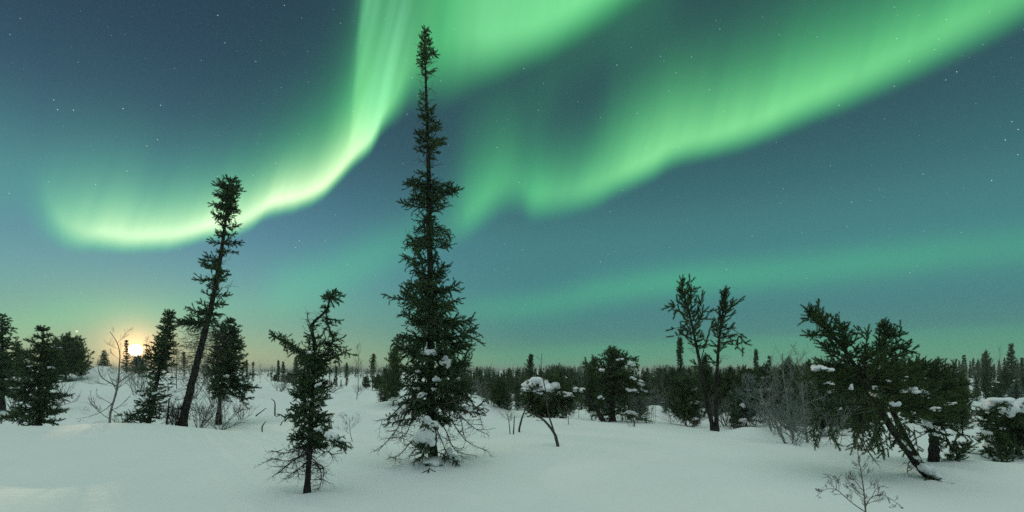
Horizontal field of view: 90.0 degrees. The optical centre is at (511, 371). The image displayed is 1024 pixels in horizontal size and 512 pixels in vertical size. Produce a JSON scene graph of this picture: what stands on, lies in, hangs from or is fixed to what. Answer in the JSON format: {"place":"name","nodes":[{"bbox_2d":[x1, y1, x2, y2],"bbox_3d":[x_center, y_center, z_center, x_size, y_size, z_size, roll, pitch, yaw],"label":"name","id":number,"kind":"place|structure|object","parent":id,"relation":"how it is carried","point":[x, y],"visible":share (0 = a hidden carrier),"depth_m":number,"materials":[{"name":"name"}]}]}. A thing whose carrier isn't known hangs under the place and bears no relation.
{"place":"outdoors","nodes":[
{"label":"outdoors","id":0,"kind":"place"},
{"bbox_2d":[0,366,1023,511],"bbox_3d":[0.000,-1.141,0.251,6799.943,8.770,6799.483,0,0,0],"label":"snow ground","id":1,"kind":"structure","parent":0,"point":[94,463],"depth_m":8.47,"materials":[{"name":"snow"}]},
{"bbox_2d":[0,313,28,409],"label":"spruce tree","id":2,"kind":"object","parent":1,"relation":"on","point":[4,354],"visible":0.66,"depth_m":20.96,"materials":[{"name":"green plant"}]},
{"bbox_2d":[11,342,25,369],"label":"pine tree","id":3,"kind":"object","parent":1,"relation":"on","point":[19,347],"visible":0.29,"depth_m":38.96,"materials":[{"name":"green plant"}]},
{"bbox_2d":[0,324,74,425],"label":"spruce tree","id":4,"kind":"object","parent":1,"relation":"on","point":[44,372],"visible":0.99,"depth_m":15.03,"materials":[{"name":"green plant"}]},
{"bbox_2d":[47,372,80,408],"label":"bare shrub","id":5,"kind":"object","parent":1,"relation":"on","point":[65,391],"visible":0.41,"depth_m":23.34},
{"bbox_2d":[39,331,95,379],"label":"pine tree","id":6,"kind":"object","parent":1,"relation":"on","point":[73,348],"visible":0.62,"depth_m":35.94,"materials":[{"name":"green plant"}]},
{"bbox_2d":[98,350,111,366],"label":"spruce tree","id":7,"kind":"object","parent":1,"relation":"on","point":[104,355],"visible":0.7,"depth_m":39.87,"materials":[{"name":"green plant"}]},
{"bbox_2d":[77,327,144,422],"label":"birch tree","id":8,"kind":"object","parent":1,"relation":"on","point":[114,398],"visible":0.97,"depth_m":15.59,"materials":[{"name":"brown plant"}]},
{"bbox_2d":[120,340,130,373],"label":"spruce tree","id":9,"kind":"object","parent":1,"relation":"on","point":[126,343],"visible":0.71,"depth_m":40.96,"materials":[{"name":"green plant"}]},
{"bbox_2d":[128,355,147,375],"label":"pine tree","id":10,"kind":"object","parent":1,"relation":"on","point":[140,358],"visible":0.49,"depth_m":40.77,"materials":[{"name":"green plant"}]},
{"bbox_2d":[106,343,181,394],"bbox_3d":[-21.382,-0.115,29.912,3.713,3.658,3.488,0,0,-42],"label":"bare shrub","id":11,"kind":"object","parent":1,"relation":"on","point":[137,371],"visible":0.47,"depth_m":29.95,"materials":[{"name":"brown plant"}]},
{"bbox_2d":[113,309,179,422],"bbox_3d":[-10.773,0.003,15.199,1.694,3.746,1.142,0,0,0],"label":"spruce tree","id":12,"kind":"object","parent":1,"relation":"on","point":[161,350],"visible":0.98,"depth_m":15.12,"materials":[{"name":"green plant"}]},
{"bbox_2d":[128,369,170,402],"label":"bare shrub","id":13,"kind":"object","parent":1,"relation":"on","point":[142,386],"visible":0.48,"depth_m":23.73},
{"bbox_2d":[156,394,183,425],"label":"bare shrub","id":14,"kind":"object","parent":1,"relation":"on","point":[174,410],"visible":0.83,"depth_m":15.24,"materials":[{"name":"plant"}]},
{"bbox_2d":[171,339,182,388],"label":"spruce tree","id":15,"kind":"object","parent":1,"relation":"on","point":[175,374],"visible":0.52,"depth_m":33.96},
{"bbox_2d":[168,348,211,398],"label":"bare shrub","id":16,"kind":"object","parent":1,"relation":"on","point":[197,389],"visible":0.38,"depth_m":30.00,"materials":[{"name":"brown plant"}]},
{"bbox_2d":[155,174,246,426],"bbox_3d":[-9.381,-2.001,15.384,2.231,7.866,2.048,0,0,38],"label":"spruce tree","id":17,"kind":"object","parent":1,"relation":"on","point":[230,190],"visible":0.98,"depth_m":15.32,"materials":[{"name":"green plant"}]},
{"bbox_2d":[189,394,230,427],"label":"bare shrub","id":18,"kind":"object","parent":1,"relation":"on","point":[205,416],"visible":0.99,"depth_m":15.40,"materials":[{"name":"plant"}]},
{"bbox_2d":[178,330,251,406],"bbox_3d":[-13.866,-0.080,24.121,2.526,3.729,3.001,0,0,28],"label":"bare shrub","id":19,"kind":"object","parent":1,"relation":"on","point":[209,398],"visible":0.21,"depth_m":23.78,"materials":[{"name":"brown plant"}]},
{"bbox_2d":[194,390,257,429],"bbox_3d":[-9.527,1.294,16.792,2.170,1.475,1.317,0,0,-12],"label":"bare shrub","id":20,"kind":"object","parent":1,"relation":"on","point":[229,419],"visible":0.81,"depth_m":16.75,"materials":[{"name":"brown plant"}]},
{"bbox_2d":[200,316,262,424],"bbox_3d":[-10.114,0.087,18.522,2.146,4.162,1.695,0,0,0],"label":"spruce tree","id":21,"kind":"object","parent":1,"relation":"on","point":[227,366],"visible":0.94,"depth_m":18.34,"materials":[{"name":"green plant"}]},
{"bbox_2d":[262,375,293,391],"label":"bare shrub","id":22,"kind":"object","parent":1,"relation":"on","point":[285,380],"visible":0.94,"depth_m":33.15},
{"bbox_2d":[279,361,287,381],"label":"spruce tree","id":23,"kind":"object","parent":1,"relation":"on","point":[283,371],"visible":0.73,"depth_m":57.93,"materials":[{"name":"green plant"}]},
{"bbox_2d":[289,356,300,383],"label":"spruce tree","id":24,"kind":"object","parent":1,"relation":"on","point":[294,363],"visible":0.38,"depth_m":53.90,"materials":[{"name":"green plant"}]},
{"bbox_2d":[256,288,357,493],"bbox_3d":[-2.729,0.385,6.833,1.378,3.031,0.858,0,0,0],"label":"spruce tree","id":25,"kind":"object","parent":1,"relation":"on","point":[311,385],"visible":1,"depth_m":6.86,"materials":[{"name":"green plant"}]},
{"bbox_2d":[337,413,360,441],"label":"bare sapling","id":26,"kind":"object","parent":1,"relation":"on","point":[349,424],"visible":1,"depth_m":11.62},
{"bbox_2d":[352,343,362,391],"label":"spruce tree","id":27,"kind":"object","parent":1,"relation":"on","point":[358,369],"visible":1,"depth_m":39.99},
{"bbox_2d":[362,376,370,388],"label":"pine tree","id":28,"kind":"object","parent":1,"relation":"on","point":[366,382],"visible":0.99,"depth_m":43.83,"materials":[{"name":"green plant"}]},
{"bbox_2d":[367,353,377,389],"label":"pine tree","id":29,"kind":"object","parent":1,"relation":"on","point":[373,365],"visible":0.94,"depth_m":41.96,"materials":[{"name":"green plant"}]},
{"bbox_2d":[371,373,382,390],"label":"pine tree","id":30,"kind":"object","parent":1,"relation":"on","point":[374,381],"visible":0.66,"depth_m":39.77,"materials":[{"name":"green plant"}]},
{"bbox_2d":[376,369,390,402],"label":"spruce tree","id":31,"kind":"object","parent":1,"relation":"on","point":[384,398],"visible":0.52,"depth_m":23.93,"materials":[{"name":"green plant"}]},
{"bbox_2d":[379,345,401,405],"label":"pine tree","id":32,"kind":"object","parent":1,"relation":"on","point":[393,360],"visible":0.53,"depth_m":19.88,"materials":[{"name":"green plant"}]},
{"bbox_2d":[372,24,495,472],"bbox_3d":[-1.392,-2.083,8.833,2.300,7.870,1.592,0,0,0],"label":"spruce tree","id":33,"kind":"object","parent":1,"relation":"on","point":[437,385],"visible":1,"depth_m":8.74,"materials":[{"name":"green plant"}]},
{"bbox_2d":[470,380,478,394],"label":"pine tree","id":34,"kind":"object","parent":1,"relation":"on","point":[473,391],"visible":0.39,"depth_m":28.94,"materials":[{"name":"green plant"}]},
{"bbox_2d":[469,377,494,404],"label":"bare shrub","id":35,"kind":"object","parent":1,"relation":"on","point":[480,394],"visible":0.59,"depth_m":19.94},
{"bbox_2d":[477,382,488,397],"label":"pine tree","id":36,"kind":"object","parent":1,"relation":"on","point":[483,389],"visible":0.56,"depth_m":24.88,"materials":[{"name":"green plant"}]},
{"bbox_2d":[488,377,513,406],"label":"pine tree","id":37,"kind":"object","parent":1,"relation":"on","point":[499,392],"visible":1,"depth_m":19.44,"materials":[{"name":"green plant"}]},
{"bbox_2d":[502,392,513,410],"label":"pine tree","id":38,"kind":"object","parent":1,"relation":"on","point":[508,406],"visible":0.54,"depth_m":19.95,"materials":[{"name":"green plant"}]},
{"bbox_2d":[505,368,514,379],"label":"pine tree","id":39,"kind":"object","parent":1,"relation":"on","point":[508,373],"visible":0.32,"depth_m":56.19,"materials":[{"name":"green plant"}]},
{"bbox_2d":[513,382,523,409],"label":"spruce tree","id":40,"kind":"object","parent":1,"relation":"on","point":[518,400],"visible":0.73,"depth_m":26.12,"materials":[{"name":"green plant"}]},
{"bbox_2d":[523,353,535,378],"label":"pine tree","id":41,"kind":"object","parent":1,"relation":"on","point":[530,366],"visible":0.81,"depth_m":35.84,"materials":[{"name":"green plant"}]},
{"bbox_2d":[517,354,559,446],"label":"bare sapling","id":42,"kind":"object","parent":1,"relation":"on","point":[551,427],"visible":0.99,"depth_m":10.29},
{"bbox_2d":[513,372,589,418],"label":"pine tree","id":43,"kind":"object","parent":1,"relation":"on","point":[532,391],"visible":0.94,"depth_m":17.48,"materials":[{"name":"green plant"}]},
{"bbox_2d":[556,369,566,406],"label":"pine tree","id":44,"kind":"object","parent":1,"relation":"on","point":[560,375],"visible":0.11,"depth_m":30.77,"materials":[{"name":"green plant"}]},
{"bbox_2d":[581,361,601,419],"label":"pine tree","id":45,"kind":"object","parent":1,"relation":"on","point":[591,391],"visible":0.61,"depth_m":18.93,"materials":[{"name":"green plant"}]},
{"bbox_2d":[581,389,605,421],"bbox_3d":[2.576,1.143,16.246,0.644,1.158,0.600,0,0,-31],"label":"trunk","id":46,"kind":"object","parent":1,"relation":"on","point":[598,412],"visible":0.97,"depth_m":16.15,"materials":[{"name":"brown plant"}]},
{"bbox_2d":[581,345,654,422],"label":"pine tree","id":47,"kind":"object","parent":1,"relation":"on","point":[615,373],"visible":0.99,"depth_m":16.38,"materials":[{"name":"green plant"}]},
{"bbox_2d":[615,388,628,411],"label":"pine tree","id":48,"kind":"object","parent":1,"relation":"on","point":[621,404],"visible":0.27,"depth_m":21.98,"materials":[{"name":"green plant"}]},
{"bbox_2d":[240,362,1013,391],"bbox_3d":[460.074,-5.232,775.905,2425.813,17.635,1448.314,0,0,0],"label":"forest","id":49,"kind":"object","parent":1,"relation":"on","point":[580,375],"visible":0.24,"depth_m":124.23,"materials":[{"name":"plant"}]},
{"bbox_2d":[625,395,650,419],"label":"pine tree","id":50,"kind":"object","parent":1,"relation":"on","point":[639,402],"visible":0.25,"depth_m":18.35,"materials":[{"name":"green plant"}]},
{"bbox_2d":[627,396,654,420],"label":"bare shrub","id":51,"kind":"object","parent":1,"relation":"on","point":[633,407],"visible":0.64,"depth_m":17.13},
{"bbox_2d":[621,384,662,423],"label":"bare shrub","id":52,"kind":"object","parent":1,"relation":"on","point":[634,399],"visible":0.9,"depth_m":15.94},
{"bbox_2d":[630,385,660,420],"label":"bare shrub","id":53,"kind":"object","parent":1,"relation":"on","point":[642,409],"visible":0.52,"depth_m":16.93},
{"bbox_2d":[642,372,652,404],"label":"spruce tree","id":54,"kind":"object","parent":1,"relation":"on","point":[645,379],"visible":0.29,"depth_m":22.70,"materials":[{"name":"green plant"}]},
{"bbox_2d":[650,388,662,405],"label":"pine tree","id":55,"kind":"object","parent":1,"relation":"on","point":[657,400],"visible":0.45,"depth_m":26.40,"materials":[{"name":"green plant"}]},
{"bbox_2d":[650,372,662,389],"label":"spruce tree","id":56,"kind":"object","parent":1,"relation":"on","point":[655,377],"visible":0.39,"depth_m":51.76,"materials":[{"name":"green plant"}]},
{"bbox_2d":[655,371,662,396],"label":"spruce tree","id":57,"kind":"object","parent":1,"relation":"on","point":[660,379],"visible":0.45,"depth_m":45.46,"materials":[{"name":"green plant"}]},
{"bbox_2d":[644,382,673,405],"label":"bare shrub","id":58,"kind":"object","parent":1,"relation":"on","point":[660,396],"visible":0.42,"depth_m":20.94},
{"bbox_2d":[659,367,681,406],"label":"pine tree","id":59,"kind":"object","parent":1,"relation":"on","point":[672,372],"visible":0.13,"depth_m":22.85,"materials":[{"name":"green plant"}]},
{"bbox_2d":[676,336,683,376],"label":"spruce tree","id":60,"kind":"object","parent":1,"relation":"on","point":[679,351],"visible":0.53,"depth_m":24.94,"materials":[{"name":"green plant"}]},
{"bbox_2d":[666,372,706,424],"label":"pine tree","id":61,"kind":"object","parent":1,"relation":"on","point":[686,398],"visible":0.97,"depth_m":16.29,"materials":[{"name":"green plant"}]},
{"bbox_2d":[678,412,705,426],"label":"bare shrub","id":62,"kind":"object","parent":1,"relation":"on","point":[694,424],"visible":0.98,"depth_m":15.59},
{"bbox_2d":[696,352,714,416],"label":"pine tree","id":63,"kind":"object","parent":1,"relation":"on","point":[709,384],"visible":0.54,"depth_m":19.87,"materials":[{"name":"green plant"}]},
{"bbox_2d":[661,274,751,431],"bbox_3d":[5.298,-0.390,14.080,2.413,4.667,1.036,0,0,0],"label":"pine tree","id":64,"kind":"object","parent":1,"relation":"on","point":[725,307],"visible":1,"depth_m":14.07,"materials":[{"name":"green plant"}]},
{"bbox_2d":[699,393,730,425],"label":"bare shrub","id":65,"kind":"object","parent":1,"relation":"on","point":[721,409],"visible":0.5,"depth_m":16.93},
{"bbox_2d":[705,381,725,414],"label":"pine tree","id":66,"kind":"object","parent":1,"relation":"on","point":[718,398],"visible":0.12,"depth_m":20.99,"materials":[{"name":"green plant"}]},
{"bbox_2d":[712,404,731,426],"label":"bare shrub","id":67,"kind":"object","parent":1,"relation":"on","point":[720,415],"visible":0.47,"depth_m":16.78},
{"bbox_2d":[718,366,739,409],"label":"pine tree","id":68,"kind":"object","parent":1,"relation":"on","point":[728,380],"visible":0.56,"depth_m":18.96,"materials":[{"name":"green plant"}]},
{"bbox_2d":[728,382,740,427],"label":"spruce tree","id":69,"kind":"object","parent":1,"relation":"on","point":[736,402],"visible":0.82,"depth_m":15.72,"materials":[{"name":"green plant"}]},
{"bbox_2d":[727,401,746,425],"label":"pine tree","id":70,"kind":"object","parent":1,"relation":"on","point":[738,403],"visible":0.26,"depth_m":16.38,"materials":[{"name":"green plant"}]},
{"bbox_2d":[723,413,754,428],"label":"bare shrub","id":71,"kind":"object","parent":1,"relation":"on","point":[738,420],"visible":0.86,"depth_m":15.35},
{"bbox_2d":[723,372,769,426],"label":"pine tree","id":72,"kind":"object","parent":1,"relation":"on","point":[745,395],"visible":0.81,"depth_m":16.20,"materials":[{"name":"green plant"}]},
{"bbox_2d":[735,364,757,388],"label":"pine tree","id":73,"kind":"object","parent":1,"relation":"on","point":[743,368],"visible":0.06,"depth_m":21.11,"materials":[{"name":"green plant"}]},
{"bbox_2d":[753,349,758,371],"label":"spruce tree","id":74,"kind":"object","parent":1,"relation":"on","point":[756,357],"visible":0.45,"depth_m":33.94,"materials":[{"name":"green plant"}]},
{"bbox_2d":[752,362,780,408],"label":"pine tree","id":75,"kind":"object","parent":1,"relation":"on","point":[762,374],"visible":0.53,"depth_m":17.62,"materials":[{"name":"green plant"}]},
{"bbox_2d":[740,366,799,443],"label":"birch tree","id":76,"kind":"object","parent":1,"relation":"on","point":[787,440],"visible":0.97,"depth_m":11.30,"materials":[{"name":"grey plant"}]},
{"bbox_2d":[756,396,790,431],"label":"bare shrub","id":77,"kind":"object","parent":1,"relation":"on","point":[770,426],"visible":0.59,"depth_m":12.57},
{"bbox_2d":[750,345,813,435],"bbox_3d":[6.858,0.487,12.500,1.711,2.323,1.250,0,0,0],"label":"bare shrub","id":78,"kind":"object","parent":1,"relation":"on","point":[783,390],"visible":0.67,"depth_m":12.45,"materials":[{"name":"plant"}]},
{"bbox_2d":[769,355,797,410],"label":"pine tree","id":79,"kind":"object","parent":1,"relation":"on","point":[787,376],"visible":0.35,"depth_m":16.96,"materials":[{"name":"green plant"}]},
{"bbox_2d":[758,344,812,439],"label":"birch tree","id":80,"kind":"object","parent":1,"relation":"on","point":[790,375],"visible":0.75,"depth_m":12.19,"materials":[{"name":"grey plant"}]},
{"bbox_2d":[750,341,824,437],"bbox_3d":[6.793,0.465,12.750,1.553,2.550,2.391,0,0,22],"label":"bare shrub","id":81,"kind":"object","parent":1,"relation":"on","point":[794,393],"visible":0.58,"depth_m":12.74,"materials":[{"name":"plant"}]},
{"bbox_2d":[777,387,801,431],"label":"pine tree","id":82,"kind":"object","parent":1,"relation":"on","point":[783,404],"visible":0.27,"depth_m":14.15,"materials":[{"name":"green plant"}]},
{"bbox_2d":[762,404,822,444],"bbox_3d":[6.114,1.163,10.862,1.075,1.027,1.304,0,0,0],"label":"bare shrub","id":83,"kind":"object","parent":1,"relation":"on","point":[797,438],"visible":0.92,"depth_m":10.89,"materials":[{"name":"plant"}]},
{"bbox_2d":[773,347,833,442],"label":"birch tree","id":84,"kind":"object","parent":1,"relation":"on","point":[805,413],"visible":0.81,"depth_m":11.78,"materials":[{"name":"grey plant"}]},
{"bbox_2d":[793,358,821,422],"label":"pine tree","id":85,"kind":"object","parent":1,"relation":"on","point":[808,362],"visible":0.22,"depth_m":15.91,"materials":[{"name":"green plant"}]},
{"bbox_2d":[770,389,856,446],"bbox_3d":[6.531,1.023,11.214,1.838,1.419,1.439,0,0,34],"label":"bare shrub","id":86,"kind":"object","parent":1,"relation":"on","point":[821,435],"visible":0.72,"depth_m":11.22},
{"bbox_2d":[801,372,856,435],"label":"pine tree","id":87,"kind":"object","parent":1,"relation":"on","point":[829,396],"visible":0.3,"depth_m":13.79,"materials":[{"name":"green plant"}]},
{"bbox_2d":[808,381,872,444],"bbox_3d":[7.635,0.920,11.488,1.866,1.666,1.488,0,0,9],"label":"bare shrub","id":88,"kind":"object","parent":1,"relation":"on","point":[841,417],"visible":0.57,"depth_m":11.51,"materials":[{"name":"plant"}]},
{"bbox_2d":[815,438,902,511],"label":"bare shrub","id":89,"kind":"object","parent":1,"relation":"on","point":[857,492],"visible":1,"depth_m":5.20,"materials":[{"name":"plant"}]},
{"bbox_2d":[843,380,877,433],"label":"pine tree","id":90,"kind":"object","parent":1,"relation":"on","point":[860,414],"visible":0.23,"depth_m":13.90,"materials":[{"name":"green plant"}]},
{"bbox_2d":[789,298,971,483],"bbox_3d":[5.509,0.393,7.875,3.047,2.986,1.493,0,0,0],"label":"pine tree","id":91,"kind":"object","parent":1,"relation":"on","point":[904,384],"visible":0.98,"depth_m":7.63,"materials":[{"name":"green plant"}]},
{"bbox_2d":[866,355,981,461],"bbox_3d":[7.259,0.835,8.938,1.891,2.250,1.653,0,0,0],"label":"pine tree","id":92,"kind":"object","parent":1,"relation":"on","point":[934,435],"visible":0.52,"depth_m":8.81,"materials":[{"name":"green plant"}]},
{"bbox_2d":[928,366,956,428],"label":"pine tree","id":93,"kind":"object","parent":1,"relation":"on","point":[942,369],"visible":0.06,"depth_m":16.89,"materials":[{"name":"green plant"}]},
{"bbox_2d":[939,440,979,461],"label":"pine sapling","id":94,"kind":"object","parent":1,"relation":"on","point":[959,453],"visible":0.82,"depth_m":8.86,"materials":[{"name":"green plant"}]},
{"bbox_2d":[947,376,975,433],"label":"pine tree","id":95,"kind":"object","parent":1,"relation":"on","point":[965,417],"visible":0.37,"depth_m":14.93,"materials":[{"name":"green plant"}]},
{"bbox_2d":[960,355,967,379],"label":"spruce tree","id":96,"kind":"object","parent":1,"relation":"on","point":[964,361],"visible":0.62,"depth_m":79.88,"materials":[{"name":"green plant"}]},
{"bbox_2d":[978,371,992,398],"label":"pine tree","id":97,"kind":"object","parent":1,"relation":"on","point":[985,388],"visible":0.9,"depth_m":43.66,"materials":[{"name":"green plant"}]},
{"bbox_2d":[977,349,997,384],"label":"pine tree","id":98,"kind":"object","parent":1,"relation":"on","point":[985,361],"visible":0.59,"depth_m":69.77,"materials":[{"name":"green plant"}]},
{"bbox_2d":[988,383,1000,396],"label":"spruce tree","id":99,"kind":"object","parent":1,"relation":"on","point":[993,393],"visible":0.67,"depth_m":35.11,"materials":[{"name":"green plant"}]},
{"bbox_2d":[968,394,1023,459],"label":"pine tree","id":100,"kind":"object","parent":1,"relation":"on","point":[1005,416],"visible":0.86,"depth_m":9.81,"materials":[{"name":"green plant"}]},
{"bbox_2d":[992,378,1006,397],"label":"spruce tree","id":101,"kind":"object","parent":1,"relation":"on","point":[999,382],"visible":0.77,"depth_m":35.07,"materials":[{"name":"green plant"}]},
{"bbox_2d":[981,429,1023,462],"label":"pine sapling","id":102,"kind":"object","parent":1,"relation":"on","point":[1000,449],"visible":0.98,"depth_m":9.06,"materials":[{"name":"green plant"}]},
{"bbox_2d":[998,366,1013,396],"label":"pine tree","id":103,"kind":"object","parent":1,"relation":"on","point":[1005,378],"visible":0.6,"depth_m":40.45,"materials":[{"name":"green plant"}]},
{"bbox_2d":[1003,343,1020,388],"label":"spruce tree","id":104,"kind":"object","parent":1,"relation":"on","point":[1009,358],"visible":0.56,"depth_m":61.88,"materials":[{"name":"green plant"}]},
{"bbox_2d":[1003,384,1023,397],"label":"pine tree","id":105,"kind":"object","parent":1,"relation":"on","point":[1019,393],"visible":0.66,"depth_m":36.20,"materials":[{"name":"green plant"}]},
{"bbox_2d":[1012,379,1020,398],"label":"spruce tree","id":106,"kind":"object","parent":1,"relation":"on","point":[1016,387],"visible":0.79,"depth_m":35.98,"materials":[{"name":"green plant"}]},
{"bbox_2d":[1014,357,1023,386],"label":"spruce tree","id":107,"kind":"object","parent":1,"relation":"on","point":[1021,366],"visible":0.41,"depth_m":60.02,"materials":[{"name":"green plant"}]},
{"bbox_2d":[1018,371,1023,397],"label":"pine tree","id":108,"kind":"object","parent":1,"relation":"on","point":[1021,383],"visible":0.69,"depth_m":38.69,"materials":[{"name":"green plant"}]},
{"bbox_2d":[0,0,1023,370],"label":"sky","id":109,"kind":"structure","parent":0,"point":[862,158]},
{"bbox_2d":[129,344,142,354],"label":"moon","id":110,"kind":"object","parent":109,"relation":"in","point":[138,348],"visible":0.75,"depth_m":7198.44,"materials":[{"name":"grey"}]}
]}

